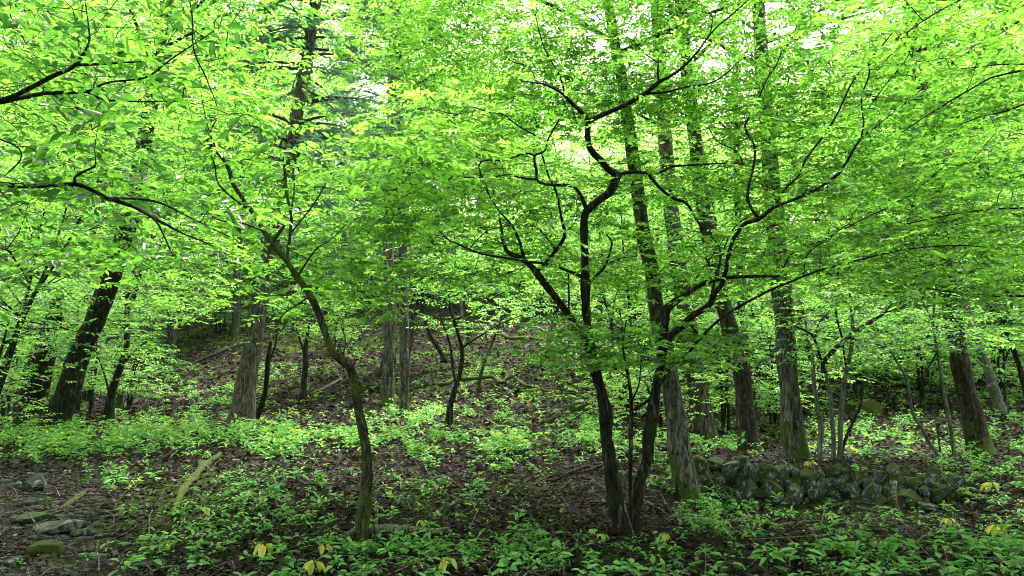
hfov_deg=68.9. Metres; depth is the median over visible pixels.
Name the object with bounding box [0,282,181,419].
tree
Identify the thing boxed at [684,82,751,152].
tall tree
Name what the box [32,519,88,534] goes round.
rock slab
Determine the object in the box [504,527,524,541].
seedling
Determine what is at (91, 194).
overhanging tree
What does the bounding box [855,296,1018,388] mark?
shrub
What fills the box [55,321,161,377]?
shrub
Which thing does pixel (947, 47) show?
tall tree
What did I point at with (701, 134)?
tall tree
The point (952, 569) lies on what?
seedling
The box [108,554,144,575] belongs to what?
seedling
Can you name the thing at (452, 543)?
seedling
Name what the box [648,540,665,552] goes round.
seedling
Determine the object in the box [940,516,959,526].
seedling
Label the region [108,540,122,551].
boulder
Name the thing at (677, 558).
seedling
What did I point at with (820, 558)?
seedling
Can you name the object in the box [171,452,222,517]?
mossy log
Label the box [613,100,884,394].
woodland tree
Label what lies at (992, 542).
seedling
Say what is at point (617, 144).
tall tree
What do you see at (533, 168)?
woodland tree
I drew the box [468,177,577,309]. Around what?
woodland tree
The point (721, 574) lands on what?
seedling
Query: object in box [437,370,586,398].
dead branch
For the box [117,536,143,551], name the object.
seedling
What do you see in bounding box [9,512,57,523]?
rock slab
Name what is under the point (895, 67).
tall tree
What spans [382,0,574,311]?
tall tree
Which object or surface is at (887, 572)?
seedling
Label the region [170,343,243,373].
fallen branch
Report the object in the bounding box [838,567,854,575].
seedling
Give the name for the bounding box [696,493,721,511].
leafy plant
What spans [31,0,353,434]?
tall tree
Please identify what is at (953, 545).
seedling
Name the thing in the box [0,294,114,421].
shrub
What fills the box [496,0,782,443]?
tall tree
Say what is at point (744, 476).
stone wall
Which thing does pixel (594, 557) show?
seedling
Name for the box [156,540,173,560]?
seedling
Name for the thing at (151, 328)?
shrub
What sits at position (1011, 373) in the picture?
woodland tree
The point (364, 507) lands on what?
leaning tree
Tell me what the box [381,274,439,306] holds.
shrub
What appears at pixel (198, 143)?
tall tree
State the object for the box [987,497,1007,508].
leafy plant
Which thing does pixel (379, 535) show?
seedling
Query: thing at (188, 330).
woodland tree
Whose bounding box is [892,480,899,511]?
leaning stick
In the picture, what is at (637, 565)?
seedling
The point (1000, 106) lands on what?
overhanging tree
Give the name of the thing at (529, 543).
seedling
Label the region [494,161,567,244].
woodland tree
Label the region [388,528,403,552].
seedling
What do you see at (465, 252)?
shrub
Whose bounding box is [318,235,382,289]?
shrub
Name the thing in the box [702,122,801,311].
woodland tree
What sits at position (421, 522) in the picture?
seedling
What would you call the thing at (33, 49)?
tall tree
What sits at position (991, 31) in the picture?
tall tree
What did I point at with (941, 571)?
seedling
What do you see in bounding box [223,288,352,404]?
tree
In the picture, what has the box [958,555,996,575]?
seedling
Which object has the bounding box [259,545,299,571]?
seedling
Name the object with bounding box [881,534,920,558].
leafy plant
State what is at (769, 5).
sky
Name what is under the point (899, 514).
leafy plant
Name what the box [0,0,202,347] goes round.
tall tree
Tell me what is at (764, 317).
shrub
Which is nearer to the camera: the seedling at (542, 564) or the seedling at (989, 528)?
the seedling at (542, 564)
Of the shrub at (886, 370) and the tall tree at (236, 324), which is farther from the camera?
the tall tree at (236, 324)
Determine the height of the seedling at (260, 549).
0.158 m
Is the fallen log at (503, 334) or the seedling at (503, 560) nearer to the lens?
the seedling at (503, 560)
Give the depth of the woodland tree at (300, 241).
49.20 m
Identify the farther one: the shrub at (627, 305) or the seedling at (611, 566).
the shrub at (627, 305)
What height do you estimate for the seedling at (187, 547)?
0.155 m
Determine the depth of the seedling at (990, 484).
8.89 m
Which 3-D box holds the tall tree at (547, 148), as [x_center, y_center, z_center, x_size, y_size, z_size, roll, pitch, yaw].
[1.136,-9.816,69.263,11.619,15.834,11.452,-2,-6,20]
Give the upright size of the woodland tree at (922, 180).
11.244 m
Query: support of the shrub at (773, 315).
on the ground
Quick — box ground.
[0,214,1023,575]
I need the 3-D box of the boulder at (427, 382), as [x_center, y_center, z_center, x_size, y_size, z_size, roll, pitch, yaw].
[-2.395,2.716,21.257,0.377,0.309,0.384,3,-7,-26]
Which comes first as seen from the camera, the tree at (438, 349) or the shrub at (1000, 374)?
the shrub at (1000, 374)
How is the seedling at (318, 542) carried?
on the ground
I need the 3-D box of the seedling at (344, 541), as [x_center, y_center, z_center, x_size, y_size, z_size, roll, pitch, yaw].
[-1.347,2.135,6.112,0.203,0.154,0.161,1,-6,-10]
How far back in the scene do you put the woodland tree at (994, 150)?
27.38 m
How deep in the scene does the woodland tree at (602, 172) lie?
24.14 m
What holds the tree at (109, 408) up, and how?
on the ground
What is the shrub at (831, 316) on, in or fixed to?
on the ground
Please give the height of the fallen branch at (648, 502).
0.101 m
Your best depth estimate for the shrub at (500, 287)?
47.40 m
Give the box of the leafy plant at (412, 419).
[409,415,423,422]
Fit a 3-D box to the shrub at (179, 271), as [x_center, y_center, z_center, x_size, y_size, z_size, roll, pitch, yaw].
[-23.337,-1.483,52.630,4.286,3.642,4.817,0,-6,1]
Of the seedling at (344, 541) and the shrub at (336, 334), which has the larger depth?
the shrub at (336, 334)
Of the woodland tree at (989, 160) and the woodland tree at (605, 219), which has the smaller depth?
the woodland tree at (989, 160)
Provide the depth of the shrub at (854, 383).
19.68 m
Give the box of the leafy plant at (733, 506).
[727,499,753,516]
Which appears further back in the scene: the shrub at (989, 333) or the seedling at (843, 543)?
the shrub at (989, 333)
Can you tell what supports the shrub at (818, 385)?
on the ground
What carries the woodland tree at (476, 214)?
on the ground
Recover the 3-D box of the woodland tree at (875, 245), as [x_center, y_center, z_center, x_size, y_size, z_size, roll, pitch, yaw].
[14.233,-1.361,27.158,7.415,9.655,8.398,-4,-7,31]
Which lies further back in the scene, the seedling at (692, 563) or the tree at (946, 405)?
the tree at (946, 405)
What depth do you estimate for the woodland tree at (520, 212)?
44.48 m
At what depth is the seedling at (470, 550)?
5.91 m
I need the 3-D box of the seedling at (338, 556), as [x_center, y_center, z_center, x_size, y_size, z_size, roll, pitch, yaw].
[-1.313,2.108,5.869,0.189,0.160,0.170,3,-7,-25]
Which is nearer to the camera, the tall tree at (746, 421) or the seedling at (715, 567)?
the seedling at (715, 567)
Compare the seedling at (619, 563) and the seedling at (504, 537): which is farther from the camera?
the seedling at (504, 537)
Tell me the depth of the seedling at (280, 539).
6.26 m
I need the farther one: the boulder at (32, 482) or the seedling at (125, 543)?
the boulder at (32, 482)
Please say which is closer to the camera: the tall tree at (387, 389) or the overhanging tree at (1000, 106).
the overhanging tree at (1000, 106)
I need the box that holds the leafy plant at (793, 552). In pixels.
[779,542,825,573]
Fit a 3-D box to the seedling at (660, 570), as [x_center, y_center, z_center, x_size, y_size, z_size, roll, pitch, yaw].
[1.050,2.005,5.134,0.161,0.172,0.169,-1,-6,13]
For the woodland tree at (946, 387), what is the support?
on the ground
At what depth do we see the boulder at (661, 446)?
10.33 m
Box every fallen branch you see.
[97,533,118,538]
[159,447,186,460]
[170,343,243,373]
[313,377,342,393]
[525,460,546,477]
[643,499,667,514]
[979,389,1021,399]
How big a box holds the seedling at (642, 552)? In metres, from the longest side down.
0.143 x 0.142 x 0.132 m
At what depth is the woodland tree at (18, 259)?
25.98 m
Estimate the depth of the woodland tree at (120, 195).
24.92 m
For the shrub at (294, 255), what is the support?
on the ground
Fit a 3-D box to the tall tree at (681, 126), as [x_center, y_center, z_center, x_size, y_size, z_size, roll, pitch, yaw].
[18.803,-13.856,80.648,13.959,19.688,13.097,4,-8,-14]
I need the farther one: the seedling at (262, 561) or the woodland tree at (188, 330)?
the woodland tree at (188, 330)
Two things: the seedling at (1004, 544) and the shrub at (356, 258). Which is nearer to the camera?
the seedling at (1004, 544)
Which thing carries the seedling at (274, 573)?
on the ground
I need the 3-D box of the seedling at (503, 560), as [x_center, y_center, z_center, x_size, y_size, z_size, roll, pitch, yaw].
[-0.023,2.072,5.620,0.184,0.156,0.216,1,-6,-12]
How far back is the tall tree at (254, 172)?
51.52 m
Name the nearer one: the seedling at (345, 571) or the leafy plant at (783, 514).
the seedling at (345, 571)
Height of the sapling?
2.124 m
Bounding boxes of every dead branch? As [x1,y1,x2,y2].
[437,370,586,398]
[550,462,602,481]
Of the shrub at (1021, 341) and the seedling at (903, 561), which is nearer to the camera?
the seedling at (903, 561)
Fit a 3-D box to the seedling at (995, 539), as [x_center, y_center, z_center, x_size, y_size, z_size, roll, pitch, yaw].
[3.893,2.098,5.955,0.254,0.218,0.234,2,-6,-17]
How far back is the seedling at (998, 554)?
5.70 m
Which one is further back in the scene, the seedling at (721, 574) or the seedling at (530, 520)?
the seedling at (530, 520)
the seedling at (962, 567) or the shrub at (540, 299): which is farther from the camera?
the shrub at (540, 299)
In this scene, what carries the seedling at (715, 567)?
on the ground
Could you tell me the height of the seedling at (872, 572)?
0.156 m
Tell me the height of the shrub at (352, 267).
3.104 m
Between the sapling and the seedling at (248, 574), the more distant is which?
the sapling
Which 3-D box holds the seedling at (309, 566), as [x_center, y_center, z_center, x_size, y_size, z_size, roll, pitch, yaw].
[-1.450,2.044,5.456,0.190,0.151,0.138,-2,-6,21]
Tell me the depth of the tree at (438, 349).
23.93 m
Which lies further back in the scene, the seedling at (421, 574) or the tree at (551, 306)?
the tree at (551, 306)
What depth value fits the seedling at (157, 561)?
5.52 m
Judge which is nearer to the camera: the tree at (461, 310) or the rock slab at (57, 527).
the rock slab at (57, 527)
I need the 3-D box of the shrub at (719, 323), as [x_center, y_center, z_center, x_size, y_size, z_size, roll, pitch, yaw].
[5.523,1.471,21.853,5.055,3.590,5.590,1,-6,-14]
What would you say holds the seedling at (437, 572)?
on the ground
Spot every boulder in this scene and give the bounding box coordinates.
[13,481,21,488]
[18,473,46,491]
[24,540,64,556]
[90,464,102,471]
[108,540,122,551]
[421,378,432,385]
[569,401,592,413]
[615,447,628,456]
[652,450,663,462]
[656,444,666,451]
[854,399,883,416]
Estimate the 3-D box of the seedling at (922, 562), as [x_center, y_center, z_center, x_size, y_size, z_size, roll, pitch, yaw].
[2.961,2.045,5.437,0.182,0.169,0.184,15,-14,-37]
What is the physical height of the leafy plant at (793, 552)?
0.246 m
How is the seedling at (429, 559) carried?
on the ground
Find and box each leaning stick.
[624,493,633,534]
[706,472,723,498]
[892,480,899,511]
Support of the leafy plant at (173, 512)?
on the ground
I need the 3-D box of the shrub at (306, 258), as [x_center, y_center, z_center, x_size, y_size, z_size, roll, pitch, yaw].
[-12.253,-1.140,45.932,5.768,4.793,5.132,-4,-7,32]
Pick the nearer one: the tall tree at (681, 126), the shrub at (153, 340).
the shrub at (153, 340)
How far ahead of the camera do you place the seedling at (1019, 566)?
5.10 m
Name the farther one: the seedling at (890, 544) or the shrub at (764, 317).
the shrub at (764, 317)
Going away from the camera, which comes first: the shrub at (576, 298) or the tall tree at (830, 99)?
the shrub at (576, 298)
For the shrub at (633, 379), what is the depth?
12.76 m
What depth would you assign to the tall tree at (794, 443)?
10.99 m
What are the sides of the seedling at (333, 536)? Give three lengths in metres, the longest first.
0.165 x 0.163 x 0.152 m
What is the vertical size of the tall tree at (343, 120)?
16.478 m
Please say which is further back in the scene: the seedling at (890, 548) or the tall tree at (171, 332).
the tall tree at (171, 332)
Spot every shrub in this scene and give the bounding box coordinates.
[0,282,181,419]
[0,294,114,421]
[0,310,113,422]
[0,335,60,401]
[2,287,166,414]
[3,317,152,394]
[52,334,155,399]
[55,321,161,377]
[84,337,198,409]
[94,340,138,380]
[104,298,196,357]
[130,313,176,342]
[157,251,204,283]
[178,275,252,332]
[186,220,250,284]
[189,282,248,332]
[194,263,230,285]
[211,261,271,301]
[217,236,327,300]
[276,243,310,271]
[277,233,364,297]
[278,232,332,276]
[289,223,335,271]
[297,300,369,347]
[310,256,374,313]
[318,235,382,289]
[323,253,374,290]
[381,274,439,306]
[398,251,448,302]
[408,265,452,303]
[426,269,497,309]
[445,234,480,287]
[466,261,543,316]
[467,242,527,305]
[481,271,523,302]
[500,239,579,310]
[512,255,569,312]
[529,296,710,424]
[555,277,627,329]
[575,335,732,436]
[591,267,629,312]
[596,253,668,315]
[597,291,645,320]
[604,303,739,398]
[628,281,774,384]
[646,303,817,436]
[704,312,869,423]
[712,300,917,408]
[734,282,765,332]
[746,298,817,346]
[747,298,832,341]
[755,294,850,362]
[759,282,848,336]
[767,284,938,401]
[794,283,893,339]
[823,299,944,384]
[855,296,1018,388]
[856,304,1023,407]
[898,298,1023,404]
[909,297,1023,365]
[912,304,1020,375]
[917,291,1023,391]
[967,292,1023,369]
[967,301,1023,369]
[969,304,1023,371]
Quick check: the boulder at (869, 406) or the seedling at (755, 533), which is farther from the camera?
the boulder at (869, 406)
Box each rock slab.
[1,555,31,567]
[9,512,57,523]
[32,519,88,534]
[70,528,95,536]
[126,559,166,566]
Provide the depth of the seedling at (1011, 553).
5.75 m
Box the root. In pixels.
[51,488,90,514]
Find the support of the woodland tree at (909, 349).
on the ground
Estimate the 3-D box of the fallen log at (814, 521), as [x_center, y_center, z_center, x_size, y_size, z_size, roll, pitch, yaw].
[3.159,2.519,7.982,1.547,0.178,0.489,3,-7,-27]
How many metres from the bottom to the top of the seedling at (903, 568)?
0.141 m
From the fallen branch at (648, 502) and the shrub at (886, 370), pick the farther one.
the shrub at (886, 370)
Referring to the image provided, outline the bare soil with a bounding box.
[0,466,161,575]
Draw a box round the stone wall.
[671,455,1008,509]
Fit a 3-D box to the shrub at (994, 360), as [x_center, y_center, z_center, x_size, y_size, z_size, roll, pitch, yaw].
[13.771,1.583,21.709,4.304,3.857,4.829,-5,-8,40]
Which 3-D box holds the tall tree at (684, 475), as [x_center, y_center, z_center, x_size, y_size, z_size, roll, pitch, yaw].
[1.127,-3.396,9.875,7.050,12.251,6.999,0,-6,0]
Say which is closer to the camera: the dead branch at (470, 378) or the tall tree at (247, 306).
the dead branch at (470, 378)
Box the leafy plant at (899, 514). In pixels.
[879,506,903,526]
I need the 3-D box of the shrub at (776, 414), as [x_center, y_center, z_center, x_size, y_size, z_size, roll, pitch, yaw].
[5.925,1.976,16.843,4.011,2.794,3.627,-6,-11,35]
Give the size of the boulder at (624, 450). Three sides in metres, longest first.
0.207 x 0.204 x 0.146 m
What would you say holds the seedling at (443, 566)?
on the ground
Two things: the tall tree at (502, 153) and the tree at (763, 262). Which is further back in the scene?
the tall tree at (502, 153)
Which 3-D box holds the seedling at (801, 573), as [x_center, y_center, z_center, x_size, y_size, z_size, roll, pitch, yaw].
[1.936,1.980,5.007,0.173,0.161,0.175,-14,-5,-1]
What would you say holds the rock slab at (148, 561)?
on the ground
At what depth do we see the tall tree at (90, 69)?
42.07 m
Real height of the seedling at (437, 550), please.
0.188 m
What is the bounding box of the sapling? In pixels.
[520,312,748,539]
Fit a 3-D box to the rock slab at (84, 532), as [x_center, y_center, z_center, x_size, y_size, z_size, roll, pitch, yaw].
[-3.785,2.168,6.579,0.204,0.101,0.124,2,-5,-20]
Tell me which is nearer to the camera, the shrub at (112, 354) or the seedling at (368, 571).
the seedling at (368, 571)
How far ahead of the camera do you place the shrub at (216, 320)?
38.94 m
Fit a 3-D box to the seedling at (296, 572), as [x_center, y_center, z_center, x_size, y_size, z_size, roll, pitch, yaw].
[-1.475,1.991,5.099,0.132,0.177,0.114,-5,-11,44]
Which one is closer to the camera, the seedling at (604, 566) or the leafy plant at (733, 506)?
the seedling at (604, 566)
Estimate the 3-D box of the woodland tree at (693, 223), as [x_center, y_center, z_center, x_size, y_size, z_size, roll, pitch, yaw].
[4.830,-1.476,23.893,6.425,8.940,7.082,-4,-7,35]
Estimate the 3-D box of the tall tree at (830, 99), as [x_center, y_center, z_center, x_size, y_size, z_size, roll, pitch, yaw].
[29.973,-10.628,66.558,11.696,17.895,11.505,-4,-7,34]
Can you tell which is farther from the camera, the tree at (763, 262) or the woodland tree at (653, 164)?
the woodland tree at (653, 164)
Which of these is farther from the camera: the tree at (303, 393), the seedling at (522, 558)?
the tree at (303, 393)
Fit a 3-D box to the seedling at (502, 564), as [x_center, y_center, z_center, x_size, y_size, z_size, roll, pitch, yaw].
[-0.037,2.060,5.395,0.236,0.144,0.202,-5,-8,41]
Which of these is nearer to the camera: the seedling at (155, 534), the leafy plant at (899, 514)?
the seedling at (155, 534)
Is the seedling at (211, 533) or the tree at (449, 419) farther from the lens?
the tree at (449, 419)
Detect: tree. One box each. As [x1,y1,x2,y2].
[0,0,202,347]
[0,0,214,319]
[0,0,231,380]
[0,0,325,323]
[0,1,171,219]
[0,61,252,421]
[0,84,130,335]
[0,91,173,405]
[0,103,204,394]
[0,118,164,317]
[0,128,163,394]
[0,154,65,321]
[1,0,227,358]
[1,46,95,257]
[1,107,259,409]
[3,0,251,387]
[5,188,169,334]
[8,297,62,429]
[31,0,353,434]
[47,0,332,357]
[61,1,465,542]
[100,40,217,277]
[107,115,301,338]
[117,0,377,335]
[119,159,257,298]
[150,0,418,425]
[174,4,353,311]
[193,164,306,290]
[194,58,336,281]
[204,1,318,246]
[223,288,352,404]
[234,288,332,422]
[248,153,347,284]
[272,3,387,254]
[280,0,1023,537]
[286,126,520,363]
[287,0,513,367]
[288,0,485,405]
[289,163,377,285]
[293,136,406,301]
[311,70,386,174]
[315,0,480,162]
[318,2,492,414]
[326,154,467,264]
[379,57,514,259]
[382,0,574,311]
[382,213,550,426]
[382,233,466,362]
[406,192,477,286]
[423,0,783,508]
[428,163,540,261]
[440,50,565,268]
[440,298,539,392]
[441,269,483,322]
[448,58,527,250]
[448,258,506,344]
[451,22,583,300]
[454,155,811,417]
[467,73,546,238]
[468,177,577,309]
[470,153,589,303]
[470,182,571,308]
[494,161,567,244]
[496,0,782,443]
[500,268,596,347]
[502,107,582,188]
[504,110,699,357]
[505,43,622,250]
[516,150,632,306]
[531,0,849,454]
[542,102,610,200]
[563,87,623,242]
[568,166,660,255]
[570,107,756,349]
[576,58,718,220]
[581,0,897,461]
[590,95,677,164]
[609,137,728,262]
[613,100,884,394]
[617,140,688,256]
[620,2,795,424]
[641,65,728,167]
[644,149,825,348]
[651,107,726,155]
[673,56,893,255]
[681,152,789,265]
[682,172,851,373]
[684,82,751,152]
[700,0,1018,457]
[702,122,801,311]
[730,102,923,359]
[737,251,1018,461]
[745,29,867,217]
[747,127,928,379]
[764,109,898,282]
[767,0,935,271]
[778,27,1015,375]
[792,0,1023,318]
[800,71,877,132]
[800,280,1023,462]
[806,119,1011,373]
[810,41,1023,381]
[817,19,993,158]
[820,111,1023,391]
[839,0,1023,416]
[849,7,1022,161]
[861,114,1023,380]
[875,123,1023,362]
[886,39,1023,306]
[894,0,1023,148]
[898,0,1023,154]
[938,235,1023,395]
[949,0,1023,143]
[960,118,1023,257]
[967,0,1023,207]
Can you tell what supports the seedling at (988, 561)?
on the ground
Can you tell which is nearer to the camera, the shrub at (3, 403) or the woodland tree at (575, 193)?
the shrub at (3, 403)
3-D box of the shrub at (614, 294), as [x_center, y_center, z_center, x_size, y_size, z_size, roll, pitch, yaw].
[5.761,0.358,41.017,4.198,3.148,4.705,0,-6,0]
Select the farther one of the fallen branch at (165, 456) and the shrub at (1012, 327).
the shrub at (1012, 327)
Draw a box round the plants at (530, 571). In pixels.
[0,341,1023,575]
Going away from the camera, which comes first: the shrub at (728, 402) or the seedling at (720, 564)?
the seedling at (720, 564)
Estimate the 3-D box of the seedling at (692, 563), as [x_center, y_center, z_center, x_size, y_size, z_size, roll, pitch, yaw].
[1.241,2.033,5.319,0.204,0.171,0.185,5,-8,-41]
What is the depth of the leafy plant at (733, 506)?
8.63 m
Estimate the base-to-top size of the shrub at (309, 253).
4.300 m
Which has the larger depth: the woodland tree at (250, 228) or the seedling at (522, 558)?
the woodland tree at (250, 228)
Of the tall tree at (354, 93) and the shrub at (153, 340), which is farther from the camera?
the tall tree at (354, 93)
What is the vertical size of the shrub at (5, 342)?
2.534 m
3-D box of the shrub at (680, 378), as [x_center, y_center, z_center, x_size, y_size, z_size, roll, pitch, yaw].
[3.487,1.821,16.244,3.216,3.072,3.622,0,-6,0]
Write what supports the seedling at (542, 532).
on the ground
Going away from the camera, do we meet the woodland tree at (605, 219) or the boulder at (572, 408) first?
the boulder at (572, 408)
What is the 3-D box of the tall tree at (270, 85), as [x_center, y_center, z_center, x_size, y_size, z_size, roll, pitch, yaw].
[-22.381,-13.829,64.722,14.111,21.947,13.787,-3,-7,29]
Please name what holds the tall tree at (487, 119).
on the ground
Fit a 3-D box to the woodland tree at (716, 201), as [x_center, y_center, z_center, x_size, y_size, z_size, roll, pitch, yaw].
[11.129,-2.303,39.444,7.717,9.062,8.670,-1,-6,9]
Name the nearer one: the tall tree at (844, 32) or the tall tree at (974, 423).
the tall tree at (974, 423)
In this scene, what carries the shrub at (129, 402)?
on the ground
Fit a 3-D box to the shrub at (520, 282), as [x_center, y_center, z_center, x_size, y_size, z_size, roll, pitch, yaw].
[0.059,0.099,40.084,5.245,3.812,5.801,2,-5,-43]
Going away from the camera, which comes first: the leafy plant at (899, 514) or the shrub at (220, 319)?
the leafy plant at (899, 514)
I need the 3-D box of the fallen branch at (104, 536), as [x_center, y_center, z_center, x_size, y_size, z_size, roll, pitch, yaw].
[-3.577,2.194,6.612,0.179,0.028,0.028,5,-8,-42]
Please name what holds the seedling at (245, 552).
on the ground
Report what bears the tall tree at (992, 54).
on the ground
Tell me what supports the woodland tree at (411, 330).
on the ground
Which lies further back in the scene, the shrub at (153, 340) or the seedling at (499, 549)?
the shrub at (153, 340)
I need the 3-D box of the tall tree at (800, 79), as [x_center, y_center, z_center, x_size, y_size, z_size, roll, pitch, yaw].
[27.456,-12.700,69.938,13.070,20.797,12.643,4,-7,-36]
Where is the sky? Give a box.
[0,0,1017,222]
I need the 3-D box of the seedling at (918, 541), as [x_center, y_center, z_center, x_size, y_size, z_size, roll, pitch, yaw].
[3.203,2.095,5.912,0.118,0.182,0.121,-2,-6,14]
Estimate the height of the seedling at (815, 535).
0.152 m
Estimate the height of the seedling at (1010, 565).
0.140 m
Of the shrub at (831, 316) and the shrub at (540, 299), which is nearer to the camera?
the shrub at (831, 316)
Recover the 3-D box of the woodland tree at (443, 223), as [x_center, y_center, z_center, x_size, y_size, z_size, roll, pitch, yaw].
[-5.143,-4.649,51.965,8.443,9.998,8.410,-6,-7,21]
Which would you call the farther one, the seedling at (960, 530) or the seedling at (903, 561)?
the seedling at (960, 530)
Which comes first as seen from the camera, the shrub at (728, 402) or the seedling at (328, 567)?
the seedling at (328, 567)
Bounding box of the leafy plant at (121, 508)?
[116,504,137,513]
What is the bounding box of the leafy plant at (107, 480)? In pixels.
[100,473,128,491]
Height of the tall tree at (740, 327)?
14.035 m
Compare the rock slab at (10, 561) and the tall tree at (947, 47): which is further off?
the tall tree at (947, 47)
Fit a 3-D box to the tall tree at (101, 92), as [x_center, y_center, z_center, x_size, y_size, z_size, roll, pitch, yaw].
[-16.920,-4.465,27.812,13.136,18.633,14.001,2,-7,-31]
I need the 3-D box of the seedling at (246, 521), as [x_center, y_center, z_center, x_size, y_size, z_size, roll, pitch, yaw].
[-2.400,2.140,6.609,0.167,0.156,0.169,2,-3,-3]
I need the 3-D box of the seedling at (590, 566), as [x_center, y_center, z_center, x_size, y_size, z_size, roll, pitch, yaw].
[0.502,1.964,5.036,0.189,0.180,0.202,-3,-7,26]
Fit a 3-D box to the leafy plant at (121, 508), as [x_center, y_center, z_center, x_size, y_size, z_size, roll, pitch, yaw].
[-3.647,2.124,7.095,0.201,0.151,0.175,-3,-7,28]
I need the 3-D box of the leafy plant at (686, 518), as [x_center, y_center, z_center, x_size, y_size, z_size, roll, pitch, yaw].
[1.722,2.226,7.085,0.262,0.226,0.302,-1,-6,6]
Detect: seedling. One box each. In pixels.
[78,552,95,560]
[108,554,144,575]
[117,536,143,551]
[132,545,169,570]
[136,537,166,557]
[145,527,165,551]
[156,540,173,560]
[183,546,204,558]
[186,559,209,568]
[206,530,224,537]
[232,520,251,530]
[233,571,256,575]
[238,550,258,562]
[253,540,271,557]
[256,552,271,568]
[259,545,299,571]
[267,567,290,575]
[269,544,286,551]
[272,536,292,541]
[272,569,292,575]
[276,571,298,575]
[281,555,306,569]
[290,568,305,575]
[302,558,324,575]
[309,536,327,544]
[316,541,332,555]
[319,533,337,540]
[320,554,346,573]
[333,544,354,561]
[337,538,358,545]
[338,569,361,575]
[348,560,375,575]
[356,542,372,552]
[357,542,380,557]
[361,564,379,575]
[365,530,386,555]
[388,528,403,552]
[389,542,420,559]
[395,555,409,571]
[411,549,435,572]
[416,518,428,526]
[416,572,444,575]
[423,544,451,561]
[424,567,449,575]
[433,532,447,546]
[438,554,457,574]
[444,529,460,541]
[446,541,470,566]
[455,544,476,560]
[469,548,482,556]
[492,543,510,559]
[492,561,520,575]
[496,551,519,567]
[501,536,518,543]
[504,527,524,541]
[513,555,529,564]
[520,553,540,568]
[521,540,538,546]
[523,518,538,530]
[530,558,553,570]
[535,542,573,563]
[536,529,563,555]
[536,537,559,546]
[549,548,569,570]
[572,564,598,575]
[581,555,604,572]
[586,564,606,575]
[592,565,625,575]
[596,531,608,543]
[608,560,634,575]
[619,558,644,575]
[638,556,663,575]
[639,551,655,559]
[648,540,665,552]
[654,568,675,574]
[658,534,670,542]
[669,552,686,568]
[675,561,701,575]
[676,526,696,539]
[686,518,703,540]
[701,572,726,575]
[704,561,726,573]
[708,551,744,575]
[727,534,744,558]
[743,529,765,541]
[789,569,811,575]
[804,460,817,468]
[809,556,830,575]
[810,534,829,543]
[821,534,854,550]
[835,560,868,575]
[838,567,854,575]
[846,568,878,575]
[850,529,879,551]
[863,561,885,573]
[871,564,899,575]
[874,539,896,563]
[877,549,898,563]
[881,535,898,557]
[889,564,916,575]
[895,558,919,575]
[896,554,921,567]
[906,556,929,571]
[909,540,923,556]
[919,553,961,575]
[930,559,966,575]
[931,540,964,558]
[936,524,957,535]
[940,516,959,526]
[944,529,974,543]
[951,553,985,575]
[951,561,973,575]
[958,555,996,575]
[967,566,991,575]
[972,559,994,571]
[977,546,1006,561]
[980,480,998,492]
[980,535,1016,552]
[984,523,1007,535]
[990,540,1015,549]
[991,543,1015,557]
[997,552,1016,566]
[999,540,1023,552]
[999,561,1023,575]
[1011,564,1023,574]
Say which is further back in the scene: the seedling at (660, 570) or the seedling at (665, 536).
the seedling at (665, 536)
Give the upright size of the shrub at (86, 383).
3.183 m
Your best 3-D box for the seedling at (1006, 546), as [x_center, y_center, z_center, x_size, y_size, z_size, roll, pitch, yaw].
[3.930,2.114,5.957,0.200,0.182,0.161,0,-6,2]
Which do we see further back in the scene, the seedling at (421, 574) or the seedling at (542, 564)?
the seedling at (542, 564)
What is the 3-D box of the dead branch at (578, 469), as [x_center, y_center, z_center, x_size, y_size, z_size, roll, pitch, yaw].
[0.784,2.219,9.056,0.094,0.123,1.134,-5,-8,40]
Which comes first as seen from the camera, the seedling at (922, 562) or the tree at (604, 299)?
the seedling at (922, 562)
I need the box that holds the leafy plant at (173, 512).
[167,507,186,520]
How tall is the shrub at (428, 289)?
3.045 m
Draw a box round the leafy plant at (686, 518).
[679,509,708,529]
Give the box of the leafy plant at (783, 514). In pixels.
[773,508,794,520]
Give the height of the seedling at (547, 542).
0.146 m
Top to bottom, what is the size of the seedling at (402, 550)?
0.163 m
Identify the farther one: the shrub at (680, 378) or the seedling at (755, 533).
the shrub at (680, 378)
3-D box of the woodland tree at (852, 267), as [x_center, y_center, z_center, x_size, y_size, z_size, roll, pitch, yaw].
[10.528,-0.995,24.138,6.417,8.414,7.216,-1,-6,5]
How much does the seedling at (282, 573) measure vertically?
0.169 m
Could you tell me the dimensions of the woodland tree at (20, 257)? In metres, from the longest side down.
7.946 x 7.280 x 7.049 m
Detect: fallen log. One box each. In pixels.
[321,524,449,542]
[501,332,545,341]
[768,520,875,527]
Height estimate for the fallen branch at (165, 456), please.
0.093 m
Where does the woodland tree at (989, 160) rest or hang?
on the ground
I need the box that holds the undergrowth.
[0,310,1023,575]
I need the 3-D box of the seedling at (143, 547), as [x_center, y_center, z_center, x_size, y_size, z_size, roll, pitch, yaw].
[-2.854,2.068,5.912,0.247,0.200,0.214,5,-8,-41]
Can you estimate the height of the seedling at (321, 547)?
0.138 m
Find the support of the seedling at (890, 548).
on the ground
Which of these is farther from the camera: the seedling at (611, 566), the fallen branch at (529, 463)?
the fallen branch at (529, 463)

